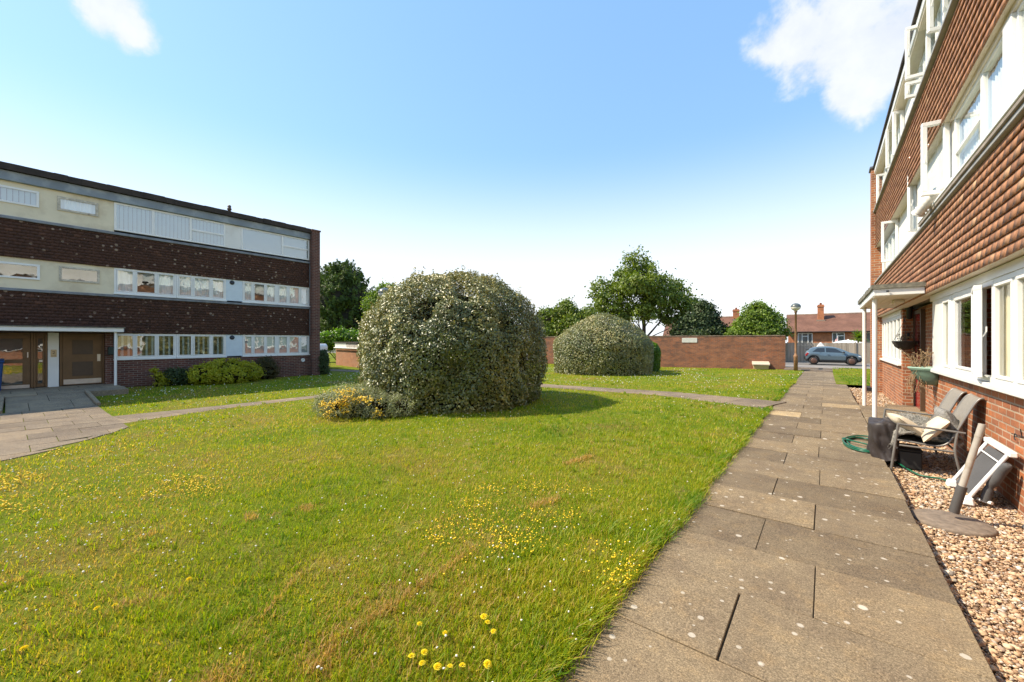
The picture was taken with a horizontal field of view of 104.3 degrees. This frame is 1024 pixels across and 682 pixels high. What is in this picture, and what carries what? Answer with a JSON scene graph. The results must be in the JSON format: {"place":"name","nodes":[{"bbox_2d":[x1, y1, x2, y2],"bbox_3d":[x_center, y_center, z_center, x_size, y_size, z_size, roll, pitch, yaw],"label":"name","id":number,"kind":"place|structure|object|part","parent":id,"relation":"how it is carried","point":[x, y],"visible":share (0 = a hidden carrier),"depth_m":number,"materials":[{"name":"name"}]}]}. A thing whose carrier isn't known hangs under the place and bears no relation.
{"place":"outdoors","nodes":[
{"label":"outdoors","id":0,"kind":"place"},
{"bbox_2d":[113,394,324,422],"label":"path","id":1,"kind":"structure","parent":0,"point":[132,417],"depth_m":9.21,"materials":[{"name":"beige concrete"}]},
{"bbox_2d":[330,369,359,371],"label":"back path","id":2,"kind":"structure","parent":0,"point":[342,370],"depth_m":21.99,"materials":[{"name":"grey concrete"}]},
{"bbox_2d":[0,353,802,681],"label":"lawn","id":3,"kind":"structure","parent":0,"point":[306,453],"depth_m":3.74,"materials":[{"name":"green plant"}]},
{"bbox_2d":[19,645,28,660],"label":"dandelion","id":4,"kind":"object","parent":3,"relation":"on","point":[23,648],"visible":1,"depth_m":1.88,"materials":[{"name":"yellow plant"}]},
{"bbox_2d":[0,390,100,413],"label":"ramp kerb","id":5,"kind":"structure","parent":3,"relation":"on","point":[93,398],"depth_m":10.22,"materials":[{"name":"grey concrete"}]},
{"bbox_2d":[148,366,175,386],"bbox_3d":[-12.678,1.306,14.458,0.639,0.796,0.829,0,0,38],"label":"sparse shrub","id":6,"kind":"object","parent":3,"relation":"on","point":[160,378],"visible":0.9,"depth_m":14.31,"materials":[{"name":"green plant"}]},
{"bbox_2d":[162,365,189,385],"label":"shrub","id":7,"kind":"object","parent":3,"relation":"on","point":[179,375],"visible":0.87,"depth_m":14.62,"materials":[{"name":"green plant"}]},
{"bbox_2d":[185,357,266,384],"bbox_3d":[-11.149,1.191,15.668,1.930,1.087,2.706,0,0,38],"label":"golden shrub","id":8,"kind":"object","parent":3,"relation":"on","point":[229,371],"visible":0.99,"depth_m":15.15,"materials":[{"name":"green plant"}]},
{"bbox_2d":[255,355,280,378],"bbox_3d":[-10.553,1.154,17.140,1.127,1.104,1.164,0,0,38],"label":"shrub","id":9,"kind":"object","parent":3,"relation":"on","point":[269,366],"visible":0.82,"depth_m":16.98,"materials":[{"name":"green plant"}]},
{"bbox_2d":[0,440,640,595],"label":"yellow flowers","id":10,"kind":"object","parent":3,"relation":"on","point":[49,452],"visible":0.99,"depth_m":3.63,"materials":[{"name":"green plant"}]},
{"bbox_2d":[320,344,327,350],"bbox_3d":[-13.514,0.956,24.588,3.769,1.580,1.632,0,0,13],"label":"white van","id":11,"kind":"object","parent":3,"relation":"on","point":[324,346],"visible":0.03,"depth_m":24.56,"materials":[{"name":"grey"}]},
{"bbox_2d":[318,349,330,374],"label":"corner shrub","id":12,"kind":"object","parent":3,"relation":"on","point":[324,361],"visible":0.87,"depth_m":19.33,"materials":[{"name":"green plant"}]},
{"bbox_2d":[320,258,374,334],"bbox_3d":[-17.643,-3.046,39.859,8.161,10.691,5.990,0,0,2],"label":"conifer tree","id":13,"kind":"object","parent":3,"relation":"on","point":[343,288],"visible":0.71,"depth_m":38.62,"materials":[{"name":"green plant"}]},
{"bbox_2d":[320,325,378,359],"bbox_3d":[-13.043,0.417,31.082,5.566,3.291,2.531,0,0,-3],"label":"overgrown hedge","id":14,"kind":"object","parent":3,"relation":"on","point":[330,337],"visible":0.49,"depth_m":30.32,"materials":[{"name":"green plant"}]},
{"bbox_2d":[306,376,423,419],"bbox_3d":[-3.319,1.223,8.552,2.837,0.878,1.848,0,0,38],"label":"flowering shrub","id":15,"kind":"object","parent":3,"relation":"on","point":[361,400],"visible":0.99,"depth_m":8.15,"materials":[{"name":"yellow plant"}]},
{"bbox_2d":[0,369,802,681],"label":"clover flowers","id":16,"kind":"object","parent":3,"relation":"on","point":[322,497],"visible":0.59,"depth_m":3.47,"materials":[{"name":"white plant"}]},
{"bbox_2d":[421,649,427,659],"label":"dandelion","id":17,"kind":"object","parent":3,"relation":"on","point":[424,652],"visible":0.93,"depth_m":1.85,"materials":[{"name":"yellow plant"}]},
{"bbox_2d":[433,663,441,670],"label":"dandelion","id":18,"kind":"object","parent":3,"relation":"on","point":[437,666],"visible":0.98,"depth_m":1.77,"materials":[{"name":"yellow plant"}]},
{"bbox_2d":[355,265,547,414],"bbox_3d":[-1.572,-0.182,10.612,4.860,3.747,5.057,0,0,38],"label":"clipped shrub","id":19,"kind":"object","parent":3,"relation":"on","point":[447,347],"visible":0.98,"depth_m":8.89,"materials":[{"name":"green plant"}]},
{"bbox_2d":[480,613,487,621],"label":"dandelion","id":20,"kind":"object","parent":3,"relation":"on","point":[483,615],"visible":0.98,"depth_m":2.09,"materials":[{"name":"yellow plant"}]},
{"bbox_2d":[483,659,491,672],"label":"dandelion","id":21,"kind":"object","parent":3,"relation":"on","point":[487,662],"visible":0.94,"depth_m":1.78,"materials":[{"name":"yellow plant"}]},
{"bbox_2d":[553,312,653,375],"bbox_3d":[4.749,0.111,20.894,5.196,3.346,5.237,0,0,38],"label":"clipped shrub","id":22,"kind":"object","parent":3,"relation":"on","point":[598,344],"visible":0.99,"depth_m":19.14,"materials":[{"name":"green plant"}]},
{"bbox_2d":[641,341,660,371],"bbox_3d":[7.523,0.830,22.398,1.689,1.860,1.664,0,0,38],"label":"clipped shrub","id":23,"kind":"object","parent":3,"relation":"on","point":[656,364],"visible":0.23,"depth_m":21.83,"materials":[{"name":"green plant"}]},
{"bbox_2d":[537,335,784,369],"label":"garden wall","id":24,"kind":"structure","parent":3,"relation":"on","point":[730,351],"depth_m":25.04,"materials":[{"name":"brick"}]},
{"bbox_2d":[682,338,696,342],"bbox_3d":[11.505,-0.050,25.812,0.903,0.300,0.018,0,0,27],"label":"sign plate","id":25,"kind":"object","parent":24,"relation":"attached to","point":[689,340],"visible":1,"depth_m":25.80,"materials":[{"name":"white ceramic"}]},
{"bbox_2d":[752,361,769,369],"bbox_3d":[14.855,1.454,23.774,0.880,0.471,0.578,0,0,27],"label":"salt bin","id":26,"kind":"object","parent":3,"relation":"on","point":[763,365],"visible":0.99,"depth_m":23.62,"materials":[{"name":"beige plastic"}]},
{"bbox_2d":[791,303,800,370],"bbox_3d":[16.123,-0.188,22.625,0.504,3.957,0.504,0,0,38],"label":"street lamp","id":27,"kind":"object","parent":3,"relation":"on","point":[795,307],"visible":0.98,"depth_m":22.57,"materials":[{"name":"metal"}]},
{"bbox_2d":[784,366,838,371],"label":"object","id":28,"kind":"structure","parent":3,"relation":"on","point":[821,369],"depth_m":22.57,"materials":[{"name":"concrete"}]},
{"bbox_2d":[0,0,917,342],"label":"sky","id":29,"kind":"structure","parent":0,"point":[530,143],"materials":[{"name":"blue"}]},
{"bbox_2d":[329,343,869,657],"bbox_3d":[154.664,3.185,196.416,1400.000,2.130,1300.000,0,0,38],"label":"ground","id":30,"kind":"structure","parent":0,"point":[855,386],"depth_m":18.55,"materials":[{"name":"green plant"}]},
{"bbox_2d":[5,392,94,412],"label":"ramp","id":31,"kind":"structure","parent":30,"relation":"on","point":[39,402],"depth_m":10.18,"materials":[{"name":"grey concrete"}]},
{"bbox_2d":[0,405,127,460],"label":"forecourt","id":32,"kind":"structure","parent":30,"relation":"on","point":[92,421],"depth_m":7.34,"materials":[{"name":"grey concrete"}]},
{"bbox_2d":[0,383,128,402],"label":"landing","id":33,"kind":"object","parent":30,"relation":"on","point":[102,389],"visible":0.7,"depth_m":12.06,"materials":[{"name":"grey concrete"}]},
{"bbox_2d":[0,359,4,390],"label":"wheelie bin","id":34,"kind":"object","parent":33,"relation":"on","point":[2,361],"visible":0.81,"depth_m":11.82,"materials":[{"name":"blue plastic"}]},
{"bbox_2d":[0,161,320,389],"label":"apartment building","id":35,"kind":"structure","parent":30,"relation":"on","point":[101,283],"depth_m":14.37,"materials":[{"name":"brown brick"}]},
{"bbox_2d":[0,333,32,388],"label":"door","id":36,"kind":"structure","parent":35,"relation":"in","point":[27,338],"depth_m":12.44,"materials":[{"name":"brown wood"}]},
{"bbox_2d":[0,185,38,207],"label":"window","id":37,"kind":"structure","parent":35,"relation":"in","point":[34,194],"depth_m":12.29,"materials":[{"name":"white plastic"}]},
{"bbox_2d":[0,261,39,279],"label":"window","id":38,"kind":"structure","parent":35,"relation":"in","point":[38,266],"depth_m":12.30,"materials":[{"name":"white plastic"}]},
{"bbox_2d":[57,196,97,216],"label":"window","id":39,"kind":"structure","parent":35,"relation":"in","point":[66,204],"depth_m":13.22,"materials":[{"name":"glass"}]},
{"bbox_2d":[59,266,99,283],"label":"window","id":40,"kind":"structure","parent":35,"relation":"in","point":[60,267],"depth_m":13.21,"materials":[{"name":"paint"}]},
{"bbox_2d":[59,333,103,385],"bbox_3d":[-14.485,0.608,13.432,0.100,1.725,1.027,0,0,38],"label":"door","id":41,"kind":"structure","parent":35,"relation":"in","point":[81,355],"depth_m":13.38,"materials":[{"name":"brown wood"}]},
{"bbox_2d":[113,268,176,297],"bbox_3d":[-13.361,-2.100,14.558,0.167,0.940,1.734,0,0,38],"label":"window","id":42,"kind":"structure","parent":35,"relation":"in","point":[125,280],"depth_m":14.37,"materials":[{"name":"white plastic"}]},
{"bbox_2d":[113,333,176,359],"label":"window","id":43,"kind":"structure","parent":35,"relation":"in","point":[156,356],"depth_m":14.55,"materials":[{"name":"white plastic"}]},
{"bbox_2d":[114,202,225,246],"bbox_3d":[-12.885,-4.362,15.193,0.085,0.975,3.282,0,0,38],"label":"window","id":44,"kind":"structure","parent":35,"relation":"in","point":[162,224],"depth_m":15.06,"materials":[{"name":"white glass"}]},
{"bbox_2d":[176,274,226,301],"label":"window","id":45,"kind":"structure","parent":35,"relation":"in","point":[187,286],"depth_m":15.85,"materials":[{"name":"white plastic"}]},
{"bbox_2d":[176,334,226,358],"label":"window","id":46,"kind":"structure","parent":35,"relation":"in","point":[210,337],"depth_m":15.82,"materials":[{"name":"white plastic"}]},
{"bbox_2d":[242,281,277,304],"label":"window","id":47,"kind":"structure","parent":35,"relation":"in","point":[248,288],"depth_m":17.39,"materials":[{"name":"white plastic"}]},
{"bbox_2d":[242,335,277,356],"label":"window","id":48,"kind":"structure","parent":35,"relation":"in","point":[254,345],"depth_m":17.48,"materials":[{"name":"white plastic"}]},
{"bbox_2d":[241,227,308,259],"bbox_3d":[-10.644,-4.362,18.039,0.085,0.975,2.839,0,0,38],"label":"window","id":49,"kind":"structure","parent":35,"relation":"in","point":[252,240],"depth_m":17.94,"materials":[{"name":"white glass"}]},
{"bbox_2d":[277,284,309,306],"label":"window","id":50,"kind":"structure","parent":35,"relation":"in","point":[287,295],"depth_m":18.59,"materials":[{"name":"white plastic"}]},
{"bbox_2d":[277,335,309,355],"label":"window","id":51,"kind":"structure","parent":35,"relation":"in","point":[287,345],"depth_m":18.59,"materials":[{"name":"white plastic"}]},
{"bbox_2d":[334,342,372,367],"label":"garage","id":52,"kind":"structure","parent":30,"relation":"on","point":[346,353],"depth_m":25.81,"materials":[{"name":"orange brick"}]},
{"bbox_2d":[360,278,414,337],"bbox_3d":[-11.166,-1.671,36.358,5.318,7.958,3.244,0,0,-28],"label":"young tree","id":53,"kind":"object","parent":30,"relation":"on","point":[372,297],"visible":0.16,"depth_m":35.50,"materials":[{"name":"green plant"}]},
{"bbox_2d":[533,294,598,335],"bbox_3d":[4.629,-1.086,38.058,7.616,6.793,5.063,0,0,21],"label":"bushy tree","id":54,"kind":"object","parent":30,"relation":"on","point":[562,316],"visible":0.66,"depth_m":36.97,"materials":[{"name":"green plant"}]},
{"bbox_2d":[582,244,702,335],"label":"sycamore tree","id":55,"kind":"object","parent":30,"relation":"on","point":[651,290],"visible":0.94,"depth_m":42.97,"materials":[{"name":"green plant"}]},
{"bbox_2d":[665,298,729,335],"bbox_3d":[18.903,-1.029,39.954,6.859,6.683,4.945,0,0,9],"label":"dark tree","id":56,"kind":"object","parent":30,"relation":"on","point":[703,317],"visible":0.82,"depth_m":39.02,"materials":[{"name":"green plant"}]},
{"bbox_2d":[723,299,794,339],"bbox_3d":[22.847,-0.797,36.978,5.604,6.243,5.007,0,0,38],"label":"leafy tree","id":57,"kind":"object","parent":30,"relation":"on","point":[758,317],"visible":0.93,"depth_m":36.20,"materials":[{"name":"green plant"}]},
{"bbox_2d":[833,339,861,342],"bbox_3d":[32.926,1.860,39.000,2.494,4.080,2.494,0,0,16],"label":"garden parasol","id":58,"kind":"object","parent":30,"relation":"on","point":[846,341],"visible":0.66,"depth_m":38.55,"materials":[{"name":"white fabric"}]},
{"bbox_2d":[833,367,869,385],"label":"grass verge","id":59,"kind":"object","parent":30,"relation":"on","point":[840,380],"depth_m":18.46,"materials":[{"name":"green plant"}]},
{"bbox_2d":[848,329,868,342],"bbox_3d":[31.760,0.271,36.401,1.932,2.957,1.846,0,0,23],"label":"cordyline","id":60,"kind":"object","parent":30,"relation":"on","point":[857,335],"visible":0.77,"depth_m":36.40,"materials":[{"name":"green plant"}]},
{"bbox_2d":[849,387,1023,681],"bbox_3d":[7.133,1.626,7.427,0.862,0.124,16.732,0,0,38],"label":"gravel","id":61,"kind":"structure","parent":30,"relation":"on","point":[1002,615],"depth_m":2.92,"materials":[{"name":"beige gravel"}]},
{"bbox_2d":[867,417,899,463],"bbox_3d":[4.895,1.296,5.239,0.340,0.585,0.596,0,0,38],"label":"barbecue cover","id":62,"kind":"object","parent":61,"relation":"on","point":[880,432],"visible":0.79,"depth_m":5.08,"materials":[{"name":"black plastic"}]},
{"bbox_2d":[842,435,945,480],"bbox_3d":[4.935,1.510,5.353,0.596,0.150,1.737,0,0,21],"label":"garden hose","id":63,"kind":"object","parent":61,"relation":"on","point":[844,439],"visible":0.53,"depth_m":5.53,"materials":[{"name":"green rubber"}]},
{"bbox_2d":[897,443,922,470],"bbox_3d":[5.041,1.464,5.068,0.230,0.248,0.380,0,0,38],"label":"storage crate","id":64,"kind":"object","parent":61,"relation":"on","point":[909,457],"visible":0.67,"depth_m":4.93,"materials":[{"name":"black plastic"}]},
{"bbox_2d":[883,388,984,470],"bbox_3d":[5.370,1.114,5.178,0.793,0.954,1.367,0,0,38],"label":"garden loveseat","id":65,"kind":"object","parent":61,"relation":"on","point":[964,407],"visible":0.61,"depth_m":4.83,"materials":[{"name":"grey metal"}]},
{"bbox_2d":[886,411,963,446],"bbox_3d":[5.318,1.158,5.230,0.710,0.390,1.255,0,0,38],"label":"fur throw","id":66,"kind":"object","parent":65,"relation":"on","point":[918,420],"visible":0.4,"depth_m":4.95,"materials":[{"name":"beige fur"}]},
{"bbox_2d":[886,413,922,435],"bbox_3d":[4.946,1.050,4.989,0.283,0.237,0.402,0,0,26],"label":"cushion","id":67,"kind":"object","parent":66,"relation":"on","point":[895,418],"visible":0.77,"depth_m":4.88,"materials":[{"name":"beige fabric"}]},
{"bbox_2d":[934,406,963,439],"bbox_3d":[5.259,0.980,4.798,0.212,0.335,0.411,0,0,38],"label":"cushion","id":68,"kind":"object","parent":66,"relation":"on","point":[948,416],"visible":0.7,"depth_m":4.67,"materials":[{"name":"grey fabric"}]},
{"bbox_2d":[913,434,953,443],"bbox_3d":[5.100,1.164,4.831,0.280,0.113,0.348,0,0,8],"label":"cushion","id":69,"kind":"object","parent":65,"relation":"on","point":[939,439],"visible":0.38,"depth_m":4.69,"materials":[{"name":"fabric"}]},
{"bbox_2d":[921,416,949,441],"bbox_3d":[5.069,1.048,4.789,0.228,0.308,0.387,0,0,38],"label":"cushion","id":70,"kind":"object","parent":65,"relation":"on","point":[935,422],"visible":0.73,"depth_m":4.70,"materials":[{"name":"beige fabric"}]},
{"bbox_2d":[911,423,997,538],"bbox_3d":[3.849,1.163,3.486,0.516,0.906,0.516,0,0,38],"label":"parasol base","id":71,"kind":"object","parent":61,"relation":"on","point":[954,521],"visible":0.95,"depth_m":3.45,"materials":[{"name":"grey stone"}]},
{"bbox_2d":[945,437,1017,505],"bbox_3d":[4.713,1.305,4.028,0.337,0.570,0.760,0,0,38],"label":"folding recliner","id":72,"kind":"object","parent":61,"relation":"on","point":[989,461],"visible":0.87,"depth_m":3.99,"materials":[{"name":"white plastic"}]},
{"bbox_2d":[976,463,1012,504],"bbox_3d":[4.585,1.345,3.777,0.089,0.431,0.245,0,0,-9],"label":"rolled cover","id":73,"kind":"object","parent":61,"relation":"on","point":[999,475],"visible":1,"depth_m":3.77,"materials":[{"name":"grey fabric"}]},
{"bbox_2d":[858,0,1023,516],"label":"apartment building","id":74,"kind":"structure","parent":30,"relation":"on","point":[947,276],"depth_m":5.18,"materials":[{"name":"red brick"}]},
{"bbox_2d":[879,315,900,365],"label":"window","id":75,"kind":"structure","parent":74,"relation":"in","point":[891,354],"depth_m":11.07,"materials":[{"name":"white plastic"}]},
{"bbox_2d":[882,221,899,271],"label":"window","id":76,"kind":"structure","parent":74,"relation":"in","point":[889,248],"depth_m":11.19,"materials":[{"name":"white plastic"}]},
{"bbox_2d":[882,124,899,185],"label":"window","id":77,"kind":"structure","parent":74,"relation":"in","point":[898,130],"depth_m":10.86,"materials":[{"name":"white plastic"}]},
{"bbox_2d":[892,317,917,349],"bbox_3d":[8.942,-0.178,9.046,0.478,0.757,0.425,0,0,-7],"label":"hanging basket","id":78,"kind":"object","parent":74,"relation":"hanging from","point":[902,344],"visible":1,"depth_m":8.97,"materials":[{"name":"black plastic"}]},
{"bbox_2d":[899,346,938,395],"bbox_3d":[6.740,0.494,6.628,0.448,0.817,0.626,0,0,38],"label":"wall planter","id":79,"kind":"object","parent":74,"relation":"attached to","point":[923,375],"visible":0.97,"depth_m":6.53,"materials":[{"name":"plastic"}]},
{"bbox_2d":[913,309,924,411],"bbox_3d":[9.003,0.410,8.808,0.068,2.180,0.940,0,0,38],"label":"door","id":80,"kind":"structure","parent":74,"relation":"in","point":[918,315],"depth_m":8.74,"materials":[{"name":"red paint"}]},
{"bbox_2d":[919,12,937,84],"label":"window","id":81,"kind":"structure","parent":74,"relation":"in","point":[933,35],"depth_m":6.88,"materials":[{"name":"white plastic"}]},
{"bbox_2d":[911,177,952,216],"bbox_3d":[5.983,-2.025,5.614,0.167,0.415,0.658,0,0,2],"label":"vent hose","id":82,"kind":"object","parent":74,"relation":"attached to","point":[922,207],"visible":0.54,"depth_m":5.71,"materials":[{"name":"white plastic"}]},
{"bbox_2d":[937,0,949,35],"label":"window","id":83,"kind":"structure","parent":74,"relation":"in","point":[939,10],"depth_m":6.35,"materials":[{"name":"glass"}]},
{"bbox_2d":[942,295,951,371],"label":"window","id":84,"kind":"structure","parent":74,"relation":"in","point":[947,301],"depth_m":5.90,"materials":[{"name":"white plastic"}]},
{"bbox_2d":[953,287,975,378],"bbox_3d":[5.749,-0.104,5.032,0.082,1.088,1.020,0,0,38],"label":"window","id":85,"kind":"structure","parent":74,"relation":"in","point":[958,297],"depth_m":5.35,"materials":[{"name":"white plastic"}]},
{"bbox_2d":[954,72,981,174],"bbox_3d":[5.520,-2.448,4.766,0.107,0.984,1.160,0,0,38],"label":"window","id":86,"kind":"structure","parent":74,"relation":"in","point":[972,116],"depth_m":4.89,"materials":[{"name":"white plastic"}]},
{"bbox_2d":[976,280,993,382],"bbox_3d":[5.255,-0.104,4.387,0.070,1.088,0.595,0,0,38],"label":"window","id":87,"kind":"structure","parent":74,"relation":"in","point":[989,284],"depth_m":4.56,"materials":[{"name":"white plastic"}]},
{"bbox_2d":[982,35,1002,138],"bbox_3d":[4.919,-2.448,4.002,0.107,0.984,0.775,0,0,38],"label":"window","id":88,"kind":"structure","parent":74,"relation":"in","point":[992,78],"depth_m":4.24,"materials":[{"name":"glass"}]},
{"bbox_2d":[993,271,1014,387],"bbox_3d":[4.884,-0.104,3.896,0.119,1.088,0.625,0,0,38],"label":"window","id":89,"kind":"structure","parent":74,"relation":"in","point":[1004,286],"depth_m":4.08,"materials":[{"name":"white plastic"}]},
{"bbox_2d":[1011,429,1023,439],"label":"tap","id":90,"kind":"object","parent":74,"relation":"attached to","point":[1017,435],"depth_m":3.71,"materials":[{"name":"metal"}]},
{"bbox_2d":[1015,268,1023,390],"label":"window","id":91,"kind":"structure","parent":74,"relation":"in","point":[1019,274],"depth_m":3.61,"materials":[{"name":"white plastic"}]},
{"bbox_2d":[1017,0,1023,93],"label":"window","id":92,"kind":"structure","parent":74,"relation":"in","point":[1020,11],"depth_m":3.50,"materials":[{"name":"white plastic"}]},
{"bbox_2d":[331,352,869,366],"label":"road","id":93,"kind":"structure","parent":0,"point":[824,364],"depth_m":31.75,"materials":[{"name":"grey asphalt"}]},
{"bbox_2d":[785,342,869,362],"bbox_3d":[28.034,1.060,35.116,17.633,1.920,0.100,0,0,35],"label":"wooden fence","id":94,"kind":"object","parent":93,"relation":"on","point":[855,348],"visible":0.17,"depth_m":35.87,"materials":[{"name":"grey wood"}]},
{"bbox_2d":[804,346,861,365],"bbox_3d":[25.069,1.132,31.222,3.478,1.426,1.918,0,0,34],"label":"parked car","id":95,"kind":"object","parent":93,"relation":"on","point":[826,354],"visible":0.98,"depth_m":30.72,"materials":[{"name":"blue paint"}]},
{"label":"side window","id":96,"kind":"part","parent":95,"relation":"part of","materials":[{"name":"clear glass"}]},
{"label":"side window","id":97,"kind":"part","parent":95,"relation":"part of","materials":[{"name":"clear glass"}]},
{"bbox_2d":[532,383,785,407],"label":"cross path","id":98,"kind":"structure","parent":0,"point":[738,401],"depth_m":10.83,"materials":[{"name":"beige concrete"}]},
{"bbox_2d":[663,308,739,335],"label":"brick house","id":99,"kind":"structure","parent":0,"point":[728,319],"depth_m":50.98,"materials":[{"name":"red brick"}]},
{"bbox_2d":[558,371,996,681],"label":"path","id":100,"kind":"structure","parent":0,"point":[887,608],"depth_m":2.46,"materials":[{"name":"beige concrete"}]},
{"bbox_2d":[785,365,869,368],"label":"pavement","id":101,"kind":"structure","parent":0,"point":[826,366],"depth_m":23.97,"materials":[{"name":"grey concrete"}]},
{"bbox_2d":[786,303,869,346],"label":"brick house","id":102,"kind":"structure","parent":0,"point":[821,326],"depth_m":45.77,"materials":[{"name":"brown brick"}]},
{"bbox_2d":[798,333,812,342],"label":"window","id":103,"kind":"structure","parent":102,"relation":"in","point":[802,337],"depth_m":46.04,"materials":[{"name":"white plastic"}]},
{"bbox_2d":[832,332,844,342],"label":"window","id":104,"kind":"structure","parent":102,"relation":"in","point":[841,336],"depth_m":44.33,"materials":[{"name":"white plastic"}]},
{"bbox_2d":[867,332,869,342],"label":"window","id":105,"kind":"structure","parent":102,"relation":"in","point":[868,333],"depth_m":42.88,"materials":[{"name":"white plastic"}]},
{"bbox_2d":[859,404,930,423],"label":"porch paving","id":106,"kind":"structure","parent":0,"point":[866,411],"depth_m":8.70,"materials":[{"name":"beige concrete"}]}
]}

